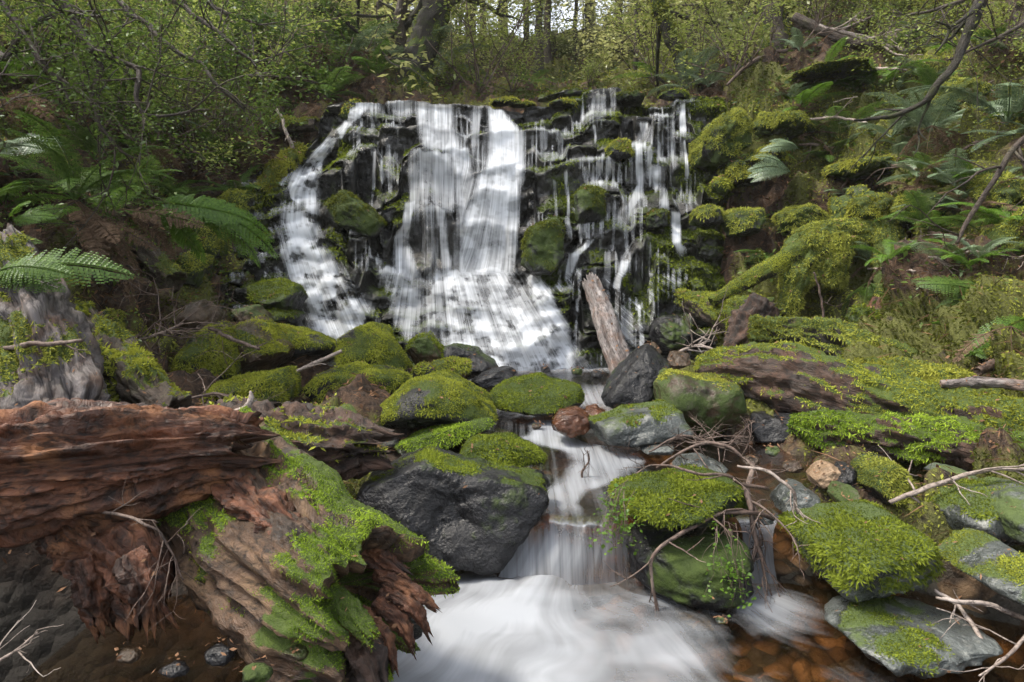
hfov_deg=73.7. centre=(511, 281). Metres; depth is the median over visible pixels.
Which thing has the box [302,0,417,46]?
young tree
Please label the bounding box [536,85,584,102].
boulder
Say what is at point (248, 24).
shrub
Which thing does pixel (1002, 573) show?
boulder
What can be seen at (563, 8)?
sky
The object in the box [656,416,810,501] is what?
dead branch
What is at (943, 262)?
dead stick
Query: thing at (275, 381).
boulder
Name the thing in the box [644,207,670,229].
boulder
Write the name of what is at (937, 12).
shrub
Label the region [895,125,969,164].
fern
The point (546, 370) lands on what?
stone
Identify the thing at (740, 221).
boulder
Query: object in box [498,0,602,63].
forest tree
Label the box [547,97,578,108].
boulder
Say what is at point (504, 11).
forest tree
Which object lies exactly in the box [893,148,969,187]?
fern
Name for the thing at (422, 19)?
tree
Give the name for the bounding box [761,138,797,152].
fern
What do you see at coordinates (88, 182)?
fern
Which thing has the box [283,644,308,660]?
stone
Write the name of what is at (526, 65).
shrub
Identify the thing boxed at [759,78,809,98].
fern
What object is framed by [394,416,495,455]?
boulder
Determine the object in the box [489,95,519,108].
boulder
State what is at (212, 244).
boulder
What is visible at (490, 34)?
shrub
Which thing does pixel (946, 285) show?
fern
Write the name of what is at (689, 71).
fern
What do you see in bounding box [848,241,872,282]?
fern
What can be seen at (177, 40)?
shrub
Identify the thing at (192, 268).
boulder
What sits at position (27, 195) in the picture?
fern
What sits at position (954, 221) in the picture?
fern
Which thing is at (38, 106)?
fern
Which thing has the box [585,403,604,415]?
boulder
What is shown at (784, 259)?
fallen branch
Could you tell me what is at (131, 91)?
fern
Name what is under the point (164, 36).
shrub
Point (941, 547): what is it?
stone
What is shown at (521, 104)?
boulder
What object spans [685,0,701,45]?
forest tree
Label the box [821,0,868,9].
shrub
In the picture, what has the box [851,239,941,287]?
fern
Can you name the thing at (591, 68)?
shrub
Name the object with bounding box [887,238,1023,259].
fern
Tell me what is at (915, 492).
dead branch
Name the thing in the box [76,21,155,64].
fern
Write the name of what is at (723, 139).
boulder
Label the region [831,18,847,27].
fern
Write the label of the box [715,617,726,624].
stone
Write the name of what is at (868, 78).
fern
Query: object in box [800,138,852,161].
fern
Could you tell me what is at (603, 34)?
forest tree
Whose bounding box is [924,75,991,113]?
mossy mound
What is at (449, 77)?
shrub
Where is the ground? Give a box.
[0,0,1023,681]
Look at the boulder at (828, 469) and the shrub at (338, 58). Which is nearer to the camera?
the boulder at (828, 469)
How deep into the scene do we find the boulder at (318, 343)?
6.00 m
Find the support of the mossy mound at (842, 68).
on the ground
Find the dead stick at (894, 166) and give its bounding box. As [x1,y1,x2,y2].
[865,163,919,181]
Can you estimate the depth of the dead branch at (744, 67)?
9.46 m
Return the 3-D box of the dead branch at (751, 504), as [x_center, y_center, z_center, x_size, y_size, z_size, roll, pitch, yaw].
[1.052,1.286,2.839,0.626,0.989,0.466,0,0,0]
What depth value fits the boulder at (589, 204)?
7.44 m
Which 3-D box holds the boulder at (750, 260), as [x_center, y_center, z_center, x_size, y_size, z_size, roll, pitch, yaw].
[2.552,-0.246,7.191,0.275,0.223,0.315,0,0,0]
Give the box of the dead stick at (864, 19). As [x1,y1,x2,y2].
[818,13,874,47]
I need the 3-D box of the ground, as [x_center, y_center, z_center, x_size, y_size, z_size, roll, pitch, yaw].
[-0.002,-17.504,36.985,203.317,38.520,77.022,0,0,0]
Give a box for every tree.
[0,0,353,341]
[295,0,476,63]
[298,0,441,102]
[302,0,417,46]
[342,0,471,40]
[370,0,535,91]
[391,0,480,59]
[407,0,520,68]
[409,0,518,73]
[463,0,533,51]
[465,0,535,69]
[478,0,487,69]
[493,0,566,55]
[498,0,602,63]
[501,0,551,58]
[507,0,631,60]
[513,0,574,76]
[515,0,582,59]
[551,0,624,41]
[551,0,754,82]
[555,0,684,77]
[559,0,654,76]
[582,0,681,52]
[584,0,597,47]
[601,0,650,27]
[611,0,733,46]
[633,0,809,52]
[648,0,781,94]
[666,0,800,54]
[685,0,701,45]
[743,0,808,27]
[836,0,1023,160]
[1005,0,1023,38]
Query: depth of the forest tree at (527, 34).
24.94 m
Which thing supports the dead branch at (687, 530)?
on the ground
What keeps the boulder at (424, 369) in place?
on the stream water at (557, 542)
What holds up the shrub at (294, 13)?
on the ground
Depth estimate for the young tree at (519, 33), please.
25.79 m
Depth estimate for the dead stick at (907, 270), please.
5.83 m
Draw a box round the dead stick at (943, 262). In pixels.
[928,256,965,276]
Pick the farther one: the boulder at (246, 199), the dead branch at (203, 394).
the boulder at (246, 199)
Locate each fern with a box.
[0,27,49,55]
[0,46,50,83]
[0,89,67,131]
[0,109,176,306]
[0,131,71,205]
[0,133,64,156]
[0,181,69,216]
[0,247,135,292]
[1,236,42,258]
[2,18,73,101]
[4,39,78,71]
[8,200,81,225]
[26,12,169,50]
[32,182,147,250]
[39,118,148,164]
[53,43,180,98]
[68,66,204,117]
[70,52,149,102]
[75,25,151,46]
[75,149,183,239]
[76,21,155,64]
[81,218,158,263]
[85,1,120,18]
[101,110,199,154]
[116,136,240,164]
[120,204,206,260]
[136,176,230,244]
[143,194,253,263]
[144,143,184,172]
[173,12,232,78]
[176,194,278,267]
[177,133,264,147]
[186,132,269,184]
[187,1,262,35]
[189,164,289,190]
[211,10,276,47]
[228,135,283,187]
[237,42,318,90]
[243,81,292,107]
[245,53,319,89]
[250,76,297,94]
[255,19,346,45]
[255,35,306,59]
[273,43,372,72]
[278,56,366,116]
[279,56,372,90]
[310,68,356,90]
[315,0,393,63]
[316,23,399,57]
[351,40,408,74]
[361,24,489,96]
[511,64,555,90]
[611,62,707,87]
[647,45,723,102]
[660,77,724,96]
[666,47,728,80]
[682,63,742,95]
[726,249,779,258]
[736,146,804,178]
[747,153,790,182]
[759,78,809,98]
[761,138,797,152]
[769,27,820,59]
[771,82,814,112]
[777,96,829,140]
[782,81,851,111]
[791,36,857,73]
[797,120,844,157]
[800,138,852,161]
[810,142,844,157]
[811,74,867,84]
[811,101,883,140]
[822,188,848,196]
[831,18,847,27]
[832,66,896,90]
[841,282,881,316]
[844,58,947,89]
[845,107,946,143]
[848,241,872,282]
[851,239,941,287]
[853,72,886,93]
[865,90,994,132]
[871,25,927,47]
[871,190,971,227]
[874,69,913,107]
[876,158,974,184]
[877,140,954,158]
[879,133,916,144]
[880,161,947,195]
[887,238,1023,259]
[891,197,977,218]
[892,56,971,80]
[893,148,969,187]
[895,82,1023,147]
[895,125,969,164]
[896,14,934,29]
[899,152,950,171]
[903,61,972,90]
[904,37,935,59]
[909,210,949,244]
[910,275,973,308]
[912,215,995,233]
[922,241,1020,277]
[924,27,1020,55]
[929,186,977,201]
[932,176,1023,219]
[933,234,1019,276]
[938,202,1023,223]
[942,166,1018,173]
[943,165,998,216]
[952,326,1023,364]
[953,157,975,201]
[959,111,1019,130]
[962,125,1023,151]
[964,315,1023,358]
[968,167,1023,178]
[972,36,1023,50]
[973,23,1018,47]
[981,39,1023,69]
[984,203,1023,239]
[1001,120,1023,130]
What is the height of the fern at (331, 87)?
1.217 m
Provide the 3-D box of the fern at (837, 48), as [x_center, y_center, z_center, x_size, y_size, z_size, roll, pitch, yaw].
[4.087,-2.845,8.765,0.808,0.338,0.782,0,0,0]
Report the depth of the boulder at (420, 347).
5.84 m
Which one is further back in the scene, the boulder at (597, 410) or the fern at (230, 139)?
the fern at (230, 139)
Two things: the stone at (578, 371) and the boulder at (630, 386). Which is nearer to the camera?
the boulder at (630, 386)
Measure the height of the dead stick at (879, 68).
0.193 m
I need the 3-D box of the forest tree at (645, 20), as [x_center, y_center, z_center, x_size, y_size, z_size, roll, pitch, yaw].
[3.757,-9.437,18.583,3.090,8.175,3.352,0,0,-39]
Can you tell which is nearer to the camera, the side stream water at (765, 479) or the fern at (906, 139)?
the side stream water at (765, 479)
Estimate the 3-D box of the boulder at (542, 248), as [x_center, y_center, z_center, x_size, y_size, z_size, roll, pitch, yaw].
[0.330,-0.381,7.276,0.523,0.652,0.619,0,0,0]
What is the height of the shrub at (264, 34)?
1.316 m
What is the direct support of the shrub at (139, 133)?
on the ground
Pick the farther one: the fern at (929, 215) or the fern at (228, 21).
the fern at (228, 21)
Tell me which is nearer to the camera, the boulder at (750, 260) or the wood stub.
the wood stub
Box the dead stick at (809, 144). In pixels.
[793,143,834,166]
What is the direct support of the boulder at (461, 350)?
on the ground
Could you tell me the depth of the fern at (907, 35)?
9.07 m
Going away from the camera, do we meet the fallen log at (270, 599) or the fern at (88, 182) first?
the fallen log at (270, 599)
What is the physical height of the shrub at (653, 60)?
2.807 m
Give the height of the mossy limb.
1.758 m
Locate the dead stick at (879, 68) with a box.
[870,62,907,70]
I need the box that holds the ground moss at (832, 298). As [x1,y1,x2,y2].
[0,0,1023,549]
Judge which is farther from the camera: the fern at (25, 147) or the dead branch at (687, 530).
the fern at (25, 147)
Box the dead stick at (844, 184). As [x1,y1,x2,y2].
[841,178,848,188]
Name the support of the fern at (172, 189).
on the ground
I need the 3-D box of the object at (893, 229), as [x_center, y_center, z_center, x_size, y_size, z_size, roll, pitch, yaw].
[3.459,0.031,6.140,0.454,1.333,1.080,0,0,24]
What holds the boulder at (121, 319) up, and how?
on the ground
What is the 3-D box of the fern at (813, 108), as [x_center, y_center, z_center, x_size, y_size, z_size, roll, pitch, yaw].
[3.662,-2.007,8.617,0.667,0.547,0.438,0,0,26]
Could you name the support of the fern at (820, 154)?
on the ground
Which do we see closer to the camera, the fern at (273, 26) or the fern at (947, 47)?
the fern at (947, 47)
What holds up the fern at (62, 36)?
on the ground
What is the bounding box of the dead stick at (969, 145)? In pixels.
[956,118,1009,153]
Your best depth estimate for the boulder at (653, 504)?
2.88 m
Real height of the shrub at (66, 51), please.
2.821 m
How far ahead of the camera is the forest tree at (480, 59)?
23.93 m
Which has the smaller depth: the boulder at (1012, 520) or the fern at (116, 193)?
the boulder at (1012, 520)
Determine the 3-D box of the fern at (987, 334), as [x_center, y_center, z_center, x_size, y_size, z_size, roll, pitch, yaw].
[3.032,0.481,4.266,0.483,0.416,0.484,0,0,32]
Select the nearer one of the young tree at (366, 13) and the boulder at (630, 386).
the boulder at (630, 386)
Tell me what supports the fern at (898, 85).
on the ground
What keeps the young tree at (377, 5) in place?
on the ground
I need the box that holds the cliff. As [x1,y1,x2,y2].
[219,87,729,369]
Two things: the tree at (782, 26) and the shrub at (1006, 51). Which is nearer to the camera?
the shrub at (1006, 51)
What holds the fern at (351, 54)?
on the ground
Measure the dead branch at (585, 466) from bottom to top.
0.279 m
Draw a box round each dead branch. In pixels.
[0,601,63,676]
[1,339,88,358]
[89,477,218,629]
[113,265,247,363]
[184,328,292,405]
[207,327,266,349]
[234,391,253,409]
[277,109,295,148]
[296,349,342,371]
[579,444,596,480]
[604,498,774,632]
[619,445,769,495]
[649,413,757,461]
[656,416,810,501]
[678,287,729,353]
[701,462,806,638]
[723,5,844,85]
[737,465,820,526]
[819,5,925,62]
[878,445,1023,505]
[885,135,1023,250]
[932,608,1023,681]
[934,589,983,638]
[936,590,1023,620]
[939,376,1023,391]
[973,359,995,375]
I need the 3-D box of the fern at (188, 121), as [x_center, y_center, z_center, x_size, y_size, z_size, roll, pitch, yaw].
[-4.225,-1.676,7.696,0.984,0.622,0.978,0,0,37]
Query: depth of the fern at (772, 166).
7.28 m
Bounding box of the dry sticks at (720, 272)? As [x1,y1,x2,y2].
[0,0,1023,613]
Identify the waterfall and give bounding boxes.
[282,96,687,370]
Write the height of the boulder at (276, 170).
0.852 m
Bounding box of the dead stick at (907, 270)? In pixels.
[867,236,920,271]
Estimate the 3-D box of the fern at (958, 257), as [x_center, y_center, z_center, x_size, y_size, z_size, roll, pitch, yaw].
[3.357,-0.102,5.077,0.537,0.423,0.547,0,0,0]
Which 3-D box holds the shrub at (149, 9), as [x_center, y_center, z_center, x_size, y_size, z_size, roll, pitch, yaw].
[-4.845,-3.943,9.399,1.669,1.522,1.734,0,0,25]
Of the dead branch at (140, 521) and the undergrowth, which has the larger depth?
the undergrowth
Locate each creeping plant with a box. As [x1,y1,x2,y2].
[589,477,645,554]
[702,521,759,616]
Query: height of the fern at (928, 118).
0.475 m
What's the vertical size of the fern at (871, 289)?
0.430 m
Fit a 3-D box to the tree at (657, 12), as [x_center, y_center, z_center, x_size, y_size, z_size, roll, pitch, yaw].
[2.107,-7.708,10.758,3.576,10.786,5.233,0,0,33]
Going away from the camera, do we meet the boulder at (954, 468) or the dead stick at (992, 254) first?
the boulder at (954, 468)
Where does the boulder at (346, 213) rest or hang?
on the cliff
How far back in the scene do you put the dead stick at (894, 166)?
6.82 m
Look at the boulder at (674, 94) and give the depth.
8.99 m
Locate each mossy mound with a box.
[716,159,764,187]
[752,110,817,139]
[770,202,830,235]
[787,57,877,83]
[821,154,900,180]
[827,183,894,223]
[843,303,882,323]
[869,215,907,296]
[889,186,954,229]
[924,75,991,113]
[963,169,1023,222]
[970,341,993,361]
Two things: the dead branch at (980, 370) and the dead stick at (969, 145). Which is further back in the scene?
the dead stick at (969, 145)
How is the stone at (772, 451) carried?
on the side stream water at (765, 479)
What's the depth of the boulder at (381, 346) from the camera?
5.54 m
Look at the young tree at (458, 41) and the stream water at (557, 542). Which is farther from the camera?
the young tree at (458, 41)
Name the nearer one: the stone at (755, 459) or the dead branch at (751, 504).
the dead branch at (751, 504)
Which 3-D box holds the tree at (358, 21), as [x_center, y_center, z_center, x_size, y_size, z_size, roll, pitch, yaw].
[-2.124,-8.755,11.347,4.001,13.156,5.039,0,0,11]
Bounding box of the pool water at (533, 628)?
[389,573,798,681]
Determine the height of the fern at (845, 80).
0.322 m
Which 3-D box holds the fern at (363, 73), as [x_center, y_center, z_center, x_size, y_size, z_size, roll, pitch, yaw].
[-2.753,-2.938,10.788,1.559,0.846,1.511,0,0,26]
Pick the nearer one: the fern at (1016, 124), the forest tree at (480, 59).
the fern at (1016, 124)
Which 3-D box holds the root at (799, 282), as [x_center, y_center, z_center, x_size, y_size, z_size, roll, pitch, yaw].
[2.827,-0.093,6.572,0.729,1.000,0.559,0,0,0]
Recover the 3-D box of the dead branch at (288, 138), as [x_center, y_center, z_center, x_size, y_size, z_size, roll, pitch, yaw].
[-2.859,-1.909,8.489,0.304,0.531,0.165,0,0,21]
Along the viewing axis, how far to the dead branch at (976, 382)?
3.87 m
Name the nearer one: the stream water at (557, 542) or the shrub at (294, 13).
the stream water at (557, 542)
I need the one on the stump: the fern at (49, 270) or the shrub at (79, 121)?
the fern at (49, 270)
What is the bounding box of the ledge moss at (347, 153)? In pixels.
[216,86,733,366]
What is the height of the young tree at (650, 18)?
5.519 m
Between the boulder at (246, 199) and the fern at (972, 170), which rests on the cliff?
the boulder at (246, 199)
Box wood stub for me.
[35,519,178,643]
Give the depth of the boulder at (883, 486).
3.12 m
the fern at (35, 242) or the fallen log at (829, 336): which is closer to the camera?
the fern at (35, 242)
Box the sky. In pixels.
[408,0,631,37]
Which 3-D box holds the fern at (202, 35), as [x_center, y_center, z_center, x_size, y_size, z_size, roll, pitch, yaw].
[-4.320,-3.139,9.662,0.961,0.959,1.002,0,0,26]
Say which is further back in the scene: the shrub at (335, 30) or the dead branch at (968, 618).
the shrub at (335, 30)
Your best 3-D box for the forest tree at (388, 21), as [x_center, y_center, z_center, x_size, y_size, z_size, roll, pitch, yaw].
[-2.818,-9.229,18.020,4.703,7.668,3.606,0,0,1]
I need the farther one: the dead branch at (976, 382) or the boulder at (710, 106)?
the boulder at (710, 106)
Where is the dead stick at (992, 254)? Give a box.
[945,248,1021,269]
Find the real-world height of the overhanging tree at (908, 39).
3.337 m
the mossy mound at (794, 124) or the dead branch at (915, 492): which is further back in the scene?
the mossy mound at (794, 124)
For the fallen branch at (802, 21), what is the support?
on the ground
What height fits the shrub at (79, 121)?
1.351 m
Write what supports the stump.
on the ground
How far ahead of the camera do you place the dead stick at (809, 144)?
8.41 m
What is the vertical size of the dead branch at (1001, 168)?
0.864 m
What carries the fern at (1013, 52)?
on the ground
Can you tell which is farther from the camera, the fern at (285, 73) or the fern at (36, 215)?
the fern at (285, 73)
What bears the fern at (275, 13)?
on the ground
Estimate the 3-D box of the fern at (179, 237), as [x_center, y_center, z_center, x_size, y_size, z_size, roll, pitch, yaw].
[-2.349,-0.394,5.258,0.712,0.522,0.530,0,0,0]
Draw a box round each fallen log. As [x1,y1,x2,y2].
[0,398,281,547]
[128,228,186,292]
[156,405,460,681]
[204,393,401,480]
[264,114,319,134]
[582,272,629,373]
[673,287,782,346]
[693,340,1023,431]
[747,314,929,357]
[786,407,1023,471]
[854,355,1004,393]
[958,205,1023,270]
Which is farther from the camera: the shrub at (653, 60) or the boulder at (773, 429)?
the shrub at (653, 60)
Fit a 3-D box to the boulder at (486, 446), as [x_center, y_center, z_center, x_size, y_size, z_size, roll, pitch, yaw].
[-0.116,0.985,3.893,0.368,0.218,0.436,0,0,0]
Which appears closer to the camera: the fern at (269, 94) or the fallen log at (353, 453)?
the fallen log at (353, 453)
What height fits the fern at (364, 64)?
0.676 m
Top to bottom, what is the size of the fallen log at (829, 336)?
0.573 m
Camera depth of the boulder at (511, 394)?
4.69 m
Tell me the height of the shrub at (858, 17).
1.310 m
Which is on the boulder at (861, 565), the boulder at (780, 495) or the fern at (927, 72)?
the boulder at (780, 495)
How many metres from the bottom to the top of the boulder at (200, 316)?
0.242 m
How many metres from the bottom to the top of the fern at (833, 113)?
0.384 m
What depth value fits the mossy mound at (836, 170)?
7.30 m
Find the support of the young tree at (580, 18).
on the ground
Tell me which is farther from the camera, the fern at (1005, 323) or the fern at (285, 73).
the fern at (285, 73)
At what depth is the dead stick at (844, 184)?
7.59 m
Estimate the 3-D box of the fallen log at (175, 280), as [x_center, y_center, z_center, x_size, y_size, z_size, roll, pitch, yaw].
[-3.474,-0.269,6.266,1.265,0.770,0.297,0,0,29]
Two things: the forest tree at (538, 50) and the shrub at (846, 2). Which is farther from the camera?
the forest tree at (538, 50)
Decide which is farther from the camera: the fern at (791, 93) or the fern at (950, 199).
the fern at (791, 93)
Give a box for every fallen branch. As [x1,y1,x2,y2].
[13,18,1019,674]
[791,12,919,52]
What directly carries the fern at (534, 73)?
on the ground
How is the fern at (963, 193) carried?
on the ground
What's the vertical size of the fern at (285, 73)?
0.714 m
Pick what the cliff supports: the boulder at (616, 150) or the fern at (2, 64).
the boulder at (616, 150)
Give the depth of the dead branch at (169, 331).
4.66 m
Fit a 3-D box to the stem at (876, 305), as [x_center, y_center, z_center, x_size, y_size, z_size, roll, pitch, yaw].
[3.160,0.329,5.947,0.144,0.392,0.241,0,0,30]
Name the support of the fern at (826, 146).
on the ground
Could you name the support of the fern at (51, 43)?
on the ground
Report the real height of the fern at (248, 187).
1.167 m
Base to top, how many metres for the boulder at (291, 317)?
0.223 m
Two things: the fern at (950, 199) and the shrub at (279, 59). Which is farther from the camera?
the shrub at (279, 59)
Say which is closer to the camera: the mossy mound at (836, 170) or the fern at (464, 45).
the mossy mound at (836, 170)
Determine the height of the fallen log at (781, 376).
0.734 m
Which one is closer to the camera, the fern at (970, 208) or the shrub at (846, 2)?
the fern at (970, 208)
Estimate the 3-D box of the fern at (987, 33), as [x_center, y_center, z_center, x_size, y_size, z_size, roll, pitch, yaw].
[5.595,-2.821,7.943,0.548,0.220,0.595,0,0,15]
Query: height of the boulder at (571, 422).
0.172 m
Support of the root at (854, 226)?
on the ground
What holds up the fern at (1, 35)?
on the ground
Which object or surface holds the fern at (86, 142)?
on the ground
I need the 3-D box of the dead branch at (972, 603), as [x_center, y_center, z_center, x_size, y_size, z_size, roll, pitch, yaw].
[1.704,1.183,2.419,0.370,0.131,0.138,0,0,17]
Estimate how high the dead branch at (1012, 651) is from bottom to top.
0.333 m
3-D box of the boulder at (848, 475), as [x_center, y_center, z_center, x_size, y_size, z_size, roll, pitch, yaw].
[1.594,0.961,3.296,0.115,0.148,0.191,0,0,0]
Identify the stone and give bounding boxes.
[116,647,140,663]
[158,660,188,677]
[204,643,236,665]
[242,662,272,681]
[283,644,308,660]
[379,439,399,449]
[532,423,540,428]
[541,366,550,372]
[571,368,582,374]
[591,370,604,378]
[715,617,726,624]
[742,454,759,465]
[755,516,773,524]
[765,446,779,456]
[782,461,803,473]
[938,545,944,560]
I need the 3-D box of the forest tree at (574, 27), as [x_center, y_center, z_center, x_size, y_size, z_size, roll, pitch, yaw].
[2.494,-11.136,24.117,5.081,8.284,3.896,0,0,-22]
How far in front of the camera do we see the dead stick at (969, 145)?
6.25 m
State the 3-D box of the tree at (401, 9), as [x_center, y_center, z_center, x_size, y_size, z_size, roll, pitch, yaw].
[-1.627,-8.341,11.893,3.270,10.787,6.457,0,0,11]
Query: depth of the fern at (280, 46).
10.48 m
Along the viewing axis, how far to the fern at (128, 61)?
7.73 m
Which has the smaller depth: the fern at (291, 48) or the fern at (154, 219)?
the fern at (154, 219)
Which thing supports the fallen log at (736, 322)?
on the ground
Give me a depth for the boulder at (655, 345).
5.35 m
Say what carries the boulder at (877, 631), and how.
on the pool water at (533, 628)
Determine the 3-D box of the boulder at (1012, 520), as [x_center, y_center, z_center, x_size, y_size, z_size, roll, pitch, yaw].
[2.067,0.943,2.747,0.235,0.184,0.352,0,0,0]
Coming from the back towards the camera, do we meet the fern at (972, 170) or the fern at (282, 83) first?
the fern at (282, 83)
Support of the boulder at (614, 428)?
in the stream water at (557, 542)
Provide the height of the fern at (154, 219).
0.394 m
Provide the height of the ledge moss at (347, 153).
3.900 m
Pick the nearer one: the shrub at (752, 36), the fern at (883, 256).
the fern at (883, 256)
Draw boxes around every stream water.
[414,368,691,597]
[682,433,815,592]
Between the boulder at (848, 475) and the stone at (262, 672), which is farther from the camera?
the boulder at (848, 475)
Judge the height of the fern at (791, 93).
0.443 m
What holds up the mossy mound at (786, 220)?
on the ground
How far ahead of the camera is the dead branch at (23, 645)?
1.50 m
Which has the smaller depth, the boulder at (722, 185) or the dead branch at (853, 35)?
the boulder at (722, 185)
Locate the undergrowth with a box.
[0,0,1023,328]
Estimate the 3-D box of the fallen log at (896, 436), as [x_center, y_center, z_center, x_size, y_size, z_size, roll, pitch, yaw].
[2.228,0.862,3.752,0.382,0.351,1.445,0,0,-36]
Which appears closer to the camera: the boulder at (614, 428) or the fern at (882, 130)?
the boulder at (614, 428)
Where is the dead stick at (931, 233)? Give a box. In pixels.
[906,227,965,240]
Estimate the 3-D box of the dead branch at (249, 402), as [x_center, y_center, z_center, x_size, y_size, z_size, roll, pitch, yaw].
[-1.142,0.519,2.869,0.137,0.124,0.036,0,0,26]
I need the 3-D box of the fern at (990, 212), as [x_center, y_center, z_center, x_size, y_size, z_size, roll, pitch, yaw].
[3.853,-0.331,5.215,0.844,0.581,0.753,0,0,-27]
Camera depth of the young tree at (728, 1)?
15.15 m
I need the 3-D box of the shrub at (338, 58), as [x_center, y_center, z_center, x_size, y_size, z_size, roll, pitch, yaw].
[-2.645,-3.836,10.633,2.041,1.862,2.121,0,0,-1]
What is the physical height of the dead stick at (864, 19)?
0.854 m
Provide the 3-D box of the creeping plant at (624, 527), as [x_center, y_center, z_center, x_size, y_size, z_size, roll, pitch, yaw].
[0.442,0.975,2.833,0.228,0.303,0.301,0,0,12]
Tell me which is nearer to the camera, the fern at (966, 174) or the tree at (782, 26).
the fern at (966, 174)
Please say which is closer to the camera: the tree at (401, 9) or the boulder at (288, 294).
the boulder at (288, 294)
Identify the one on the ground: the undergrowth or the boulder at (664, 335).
the undergrowth
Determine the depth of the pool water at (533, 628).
2.44 m
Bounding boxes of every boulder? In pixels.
[100,306,127,329]
[171,320,247,379]
[174,251,215,287]
[175,299,224,329]
[182,217,229,258]
[199,365,301,405]
[216,188,256,229]
[231,304,273,322]
[232,314,296,372]
[245,277,307,309]
[251,141,307,193]
[265,307,305,325]
[278,323,336,356]
[301,361,412,404]
[322,189,386,237]
[333,321,411,369]
[338,98,361,120]
[356,445,549,574]
[380,370,498,427]
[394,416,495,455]
[405,331,445,364]
[410,361,437,377]
[411,619,422,639]
[431,355,472,377]
[442,343,498,374]
[459,434,517,465]
[471,366,516,387]
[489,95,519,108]
[490,372,584,415]
[494,431,547,466]
[509,99,536,109]
[519,216,565,275]
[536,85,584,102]
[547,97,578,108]
[551,406,590,437]
[572,184,606,223]
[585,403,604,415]
[588,398,693,447]
[601,344,669,408]
[604,136,634,161]
[606,463,748,530]
[611,87,646,106]
[626,521,753,610]
[640,443,673,454]
[643,342,661,353]
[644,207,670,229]
[649,315,694,350]
[653,367,746,437]
[657,87,690,101]
[667,350,690,369]
[669,598,714,631]
[672,453,728,472]
[688,107,753,171]
[688,203,724,229]
[703,99,724,111]
[707,173,734,195]
[721,206,766,236]
[742,140,789,167]
[744,247,765,265]
[744,411,790,442]
[770,478,820,511]
[776,499,946,602]
[806,460,840,488]
[824,595,1002,678]
[827,481,860,501]
[834,461,857,487]
[850,451,916,506]
[924,463,978,479]
[926,476,1023,545]
[939,527,1023,605]
[990,486,1023,542]
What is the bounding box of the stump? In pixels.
[0,223,111,408]
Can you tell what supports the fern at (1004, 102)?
on the ground
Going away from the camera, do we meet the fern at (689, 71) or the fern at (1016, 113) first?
the fern at (1016, 113)
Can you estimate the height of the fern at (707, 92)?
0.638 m
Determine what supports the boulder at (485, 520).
in the stream water at (557, 542)
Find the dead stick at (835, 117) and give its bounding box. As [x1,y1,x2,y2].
[810,97,867,123]
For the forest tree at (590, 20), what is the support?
on the ground
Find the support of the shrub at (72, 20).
on the ground
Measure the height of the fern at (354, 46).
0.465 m
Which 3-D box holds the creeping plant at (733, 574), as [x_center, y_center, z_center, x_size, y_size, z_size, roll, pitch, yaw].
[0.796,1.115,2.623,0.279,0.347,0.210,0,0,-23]
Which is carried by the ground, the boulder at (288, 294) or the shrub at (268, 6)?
the shrub at (268, 6)
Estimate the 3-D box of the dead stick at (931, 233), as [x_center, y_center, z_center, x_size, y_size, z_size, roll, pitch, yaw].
[3.583,-0.366,5.978,0.231,0.234,1.468,0,0,16]
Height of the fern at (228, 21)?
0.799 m
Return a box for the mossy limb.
[847,0,987,172]
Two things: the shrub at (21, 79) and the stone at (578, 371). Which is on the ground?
the shrub at (21, 79)
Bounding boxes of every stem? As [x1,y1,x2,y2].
[813,272,839,316]
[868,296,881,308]
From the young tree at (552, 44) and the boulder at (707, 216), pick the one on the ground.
the young tree at (552, 44)
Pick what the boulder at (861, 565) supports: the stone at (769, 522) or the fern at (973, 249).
the stone at (769, 522)
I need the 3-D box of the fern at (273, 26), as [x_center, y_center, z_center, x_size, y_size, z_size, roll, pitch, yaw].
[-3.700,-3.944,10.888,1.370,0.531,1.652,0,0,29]
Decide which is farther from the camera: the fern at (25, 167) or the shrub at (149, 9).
the shrub at (149, 9)
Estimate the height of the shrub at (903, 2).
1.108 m
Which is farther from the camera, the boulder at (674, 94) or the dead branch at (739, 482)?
the boulder at (674, 94)
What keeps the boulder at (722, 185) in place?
on the mossy mound at (736, 172)
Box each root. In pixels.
[72,299,194,408]
[776,221,840,316]
[790,216,873,249]
[816,230,856,295]
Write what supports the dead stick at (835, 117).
on the ground
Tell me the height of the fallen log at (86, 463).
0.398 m
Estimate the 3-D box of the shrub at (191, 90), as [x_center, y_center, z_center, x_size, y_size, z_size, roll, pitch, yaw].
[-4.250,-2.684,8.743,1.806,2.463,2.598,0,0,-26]
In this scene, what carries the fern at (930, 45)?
on the ground
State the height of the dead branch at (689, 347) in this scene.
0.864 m
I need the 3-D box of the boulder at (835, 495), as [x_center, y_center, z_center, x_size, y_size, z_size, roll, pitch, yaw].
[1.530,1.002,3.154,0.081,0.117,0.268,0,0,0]
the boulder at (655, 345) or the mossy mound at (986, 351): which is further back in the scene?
the boulder at (655, 345)
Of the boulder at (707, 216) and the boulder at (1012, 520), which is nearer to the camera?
the boulder at (1012, 520)
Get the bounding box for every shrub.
[0,0,123,109]
[0,0,158,115]
[8,24,147,147]
[9,3,134,48]
[17,0,258,189]
[34,0,215,131]
[86,0,198,33]
[93,0,247,86]
[94,80,208,185]
[108,0,258,118]
[116,3,279,199]
[148,0,272,76]
[163,66,290,151]
[170,0,370,102]
[174,0,296,54]
[209,0,282,26]
[220,0,337,81]
[261,0,354,48]
[267,0,409,85]
[282,0,370,55]
[397,0,557,92]
[434,34,501,90]
[462,0,584,92]
[576,44,614,86]
[596,0,722,91]
[633,0,763,84]
[658,0,800,103]
[691,10,749,52]
[748,0,838,37]
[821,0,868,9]
[823,0,882,34]
[882,0,910,13]
[888,0,969,29]
[947,0,1023,57]
[988,0,1006,35]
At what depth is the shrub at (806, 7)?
11.21 m

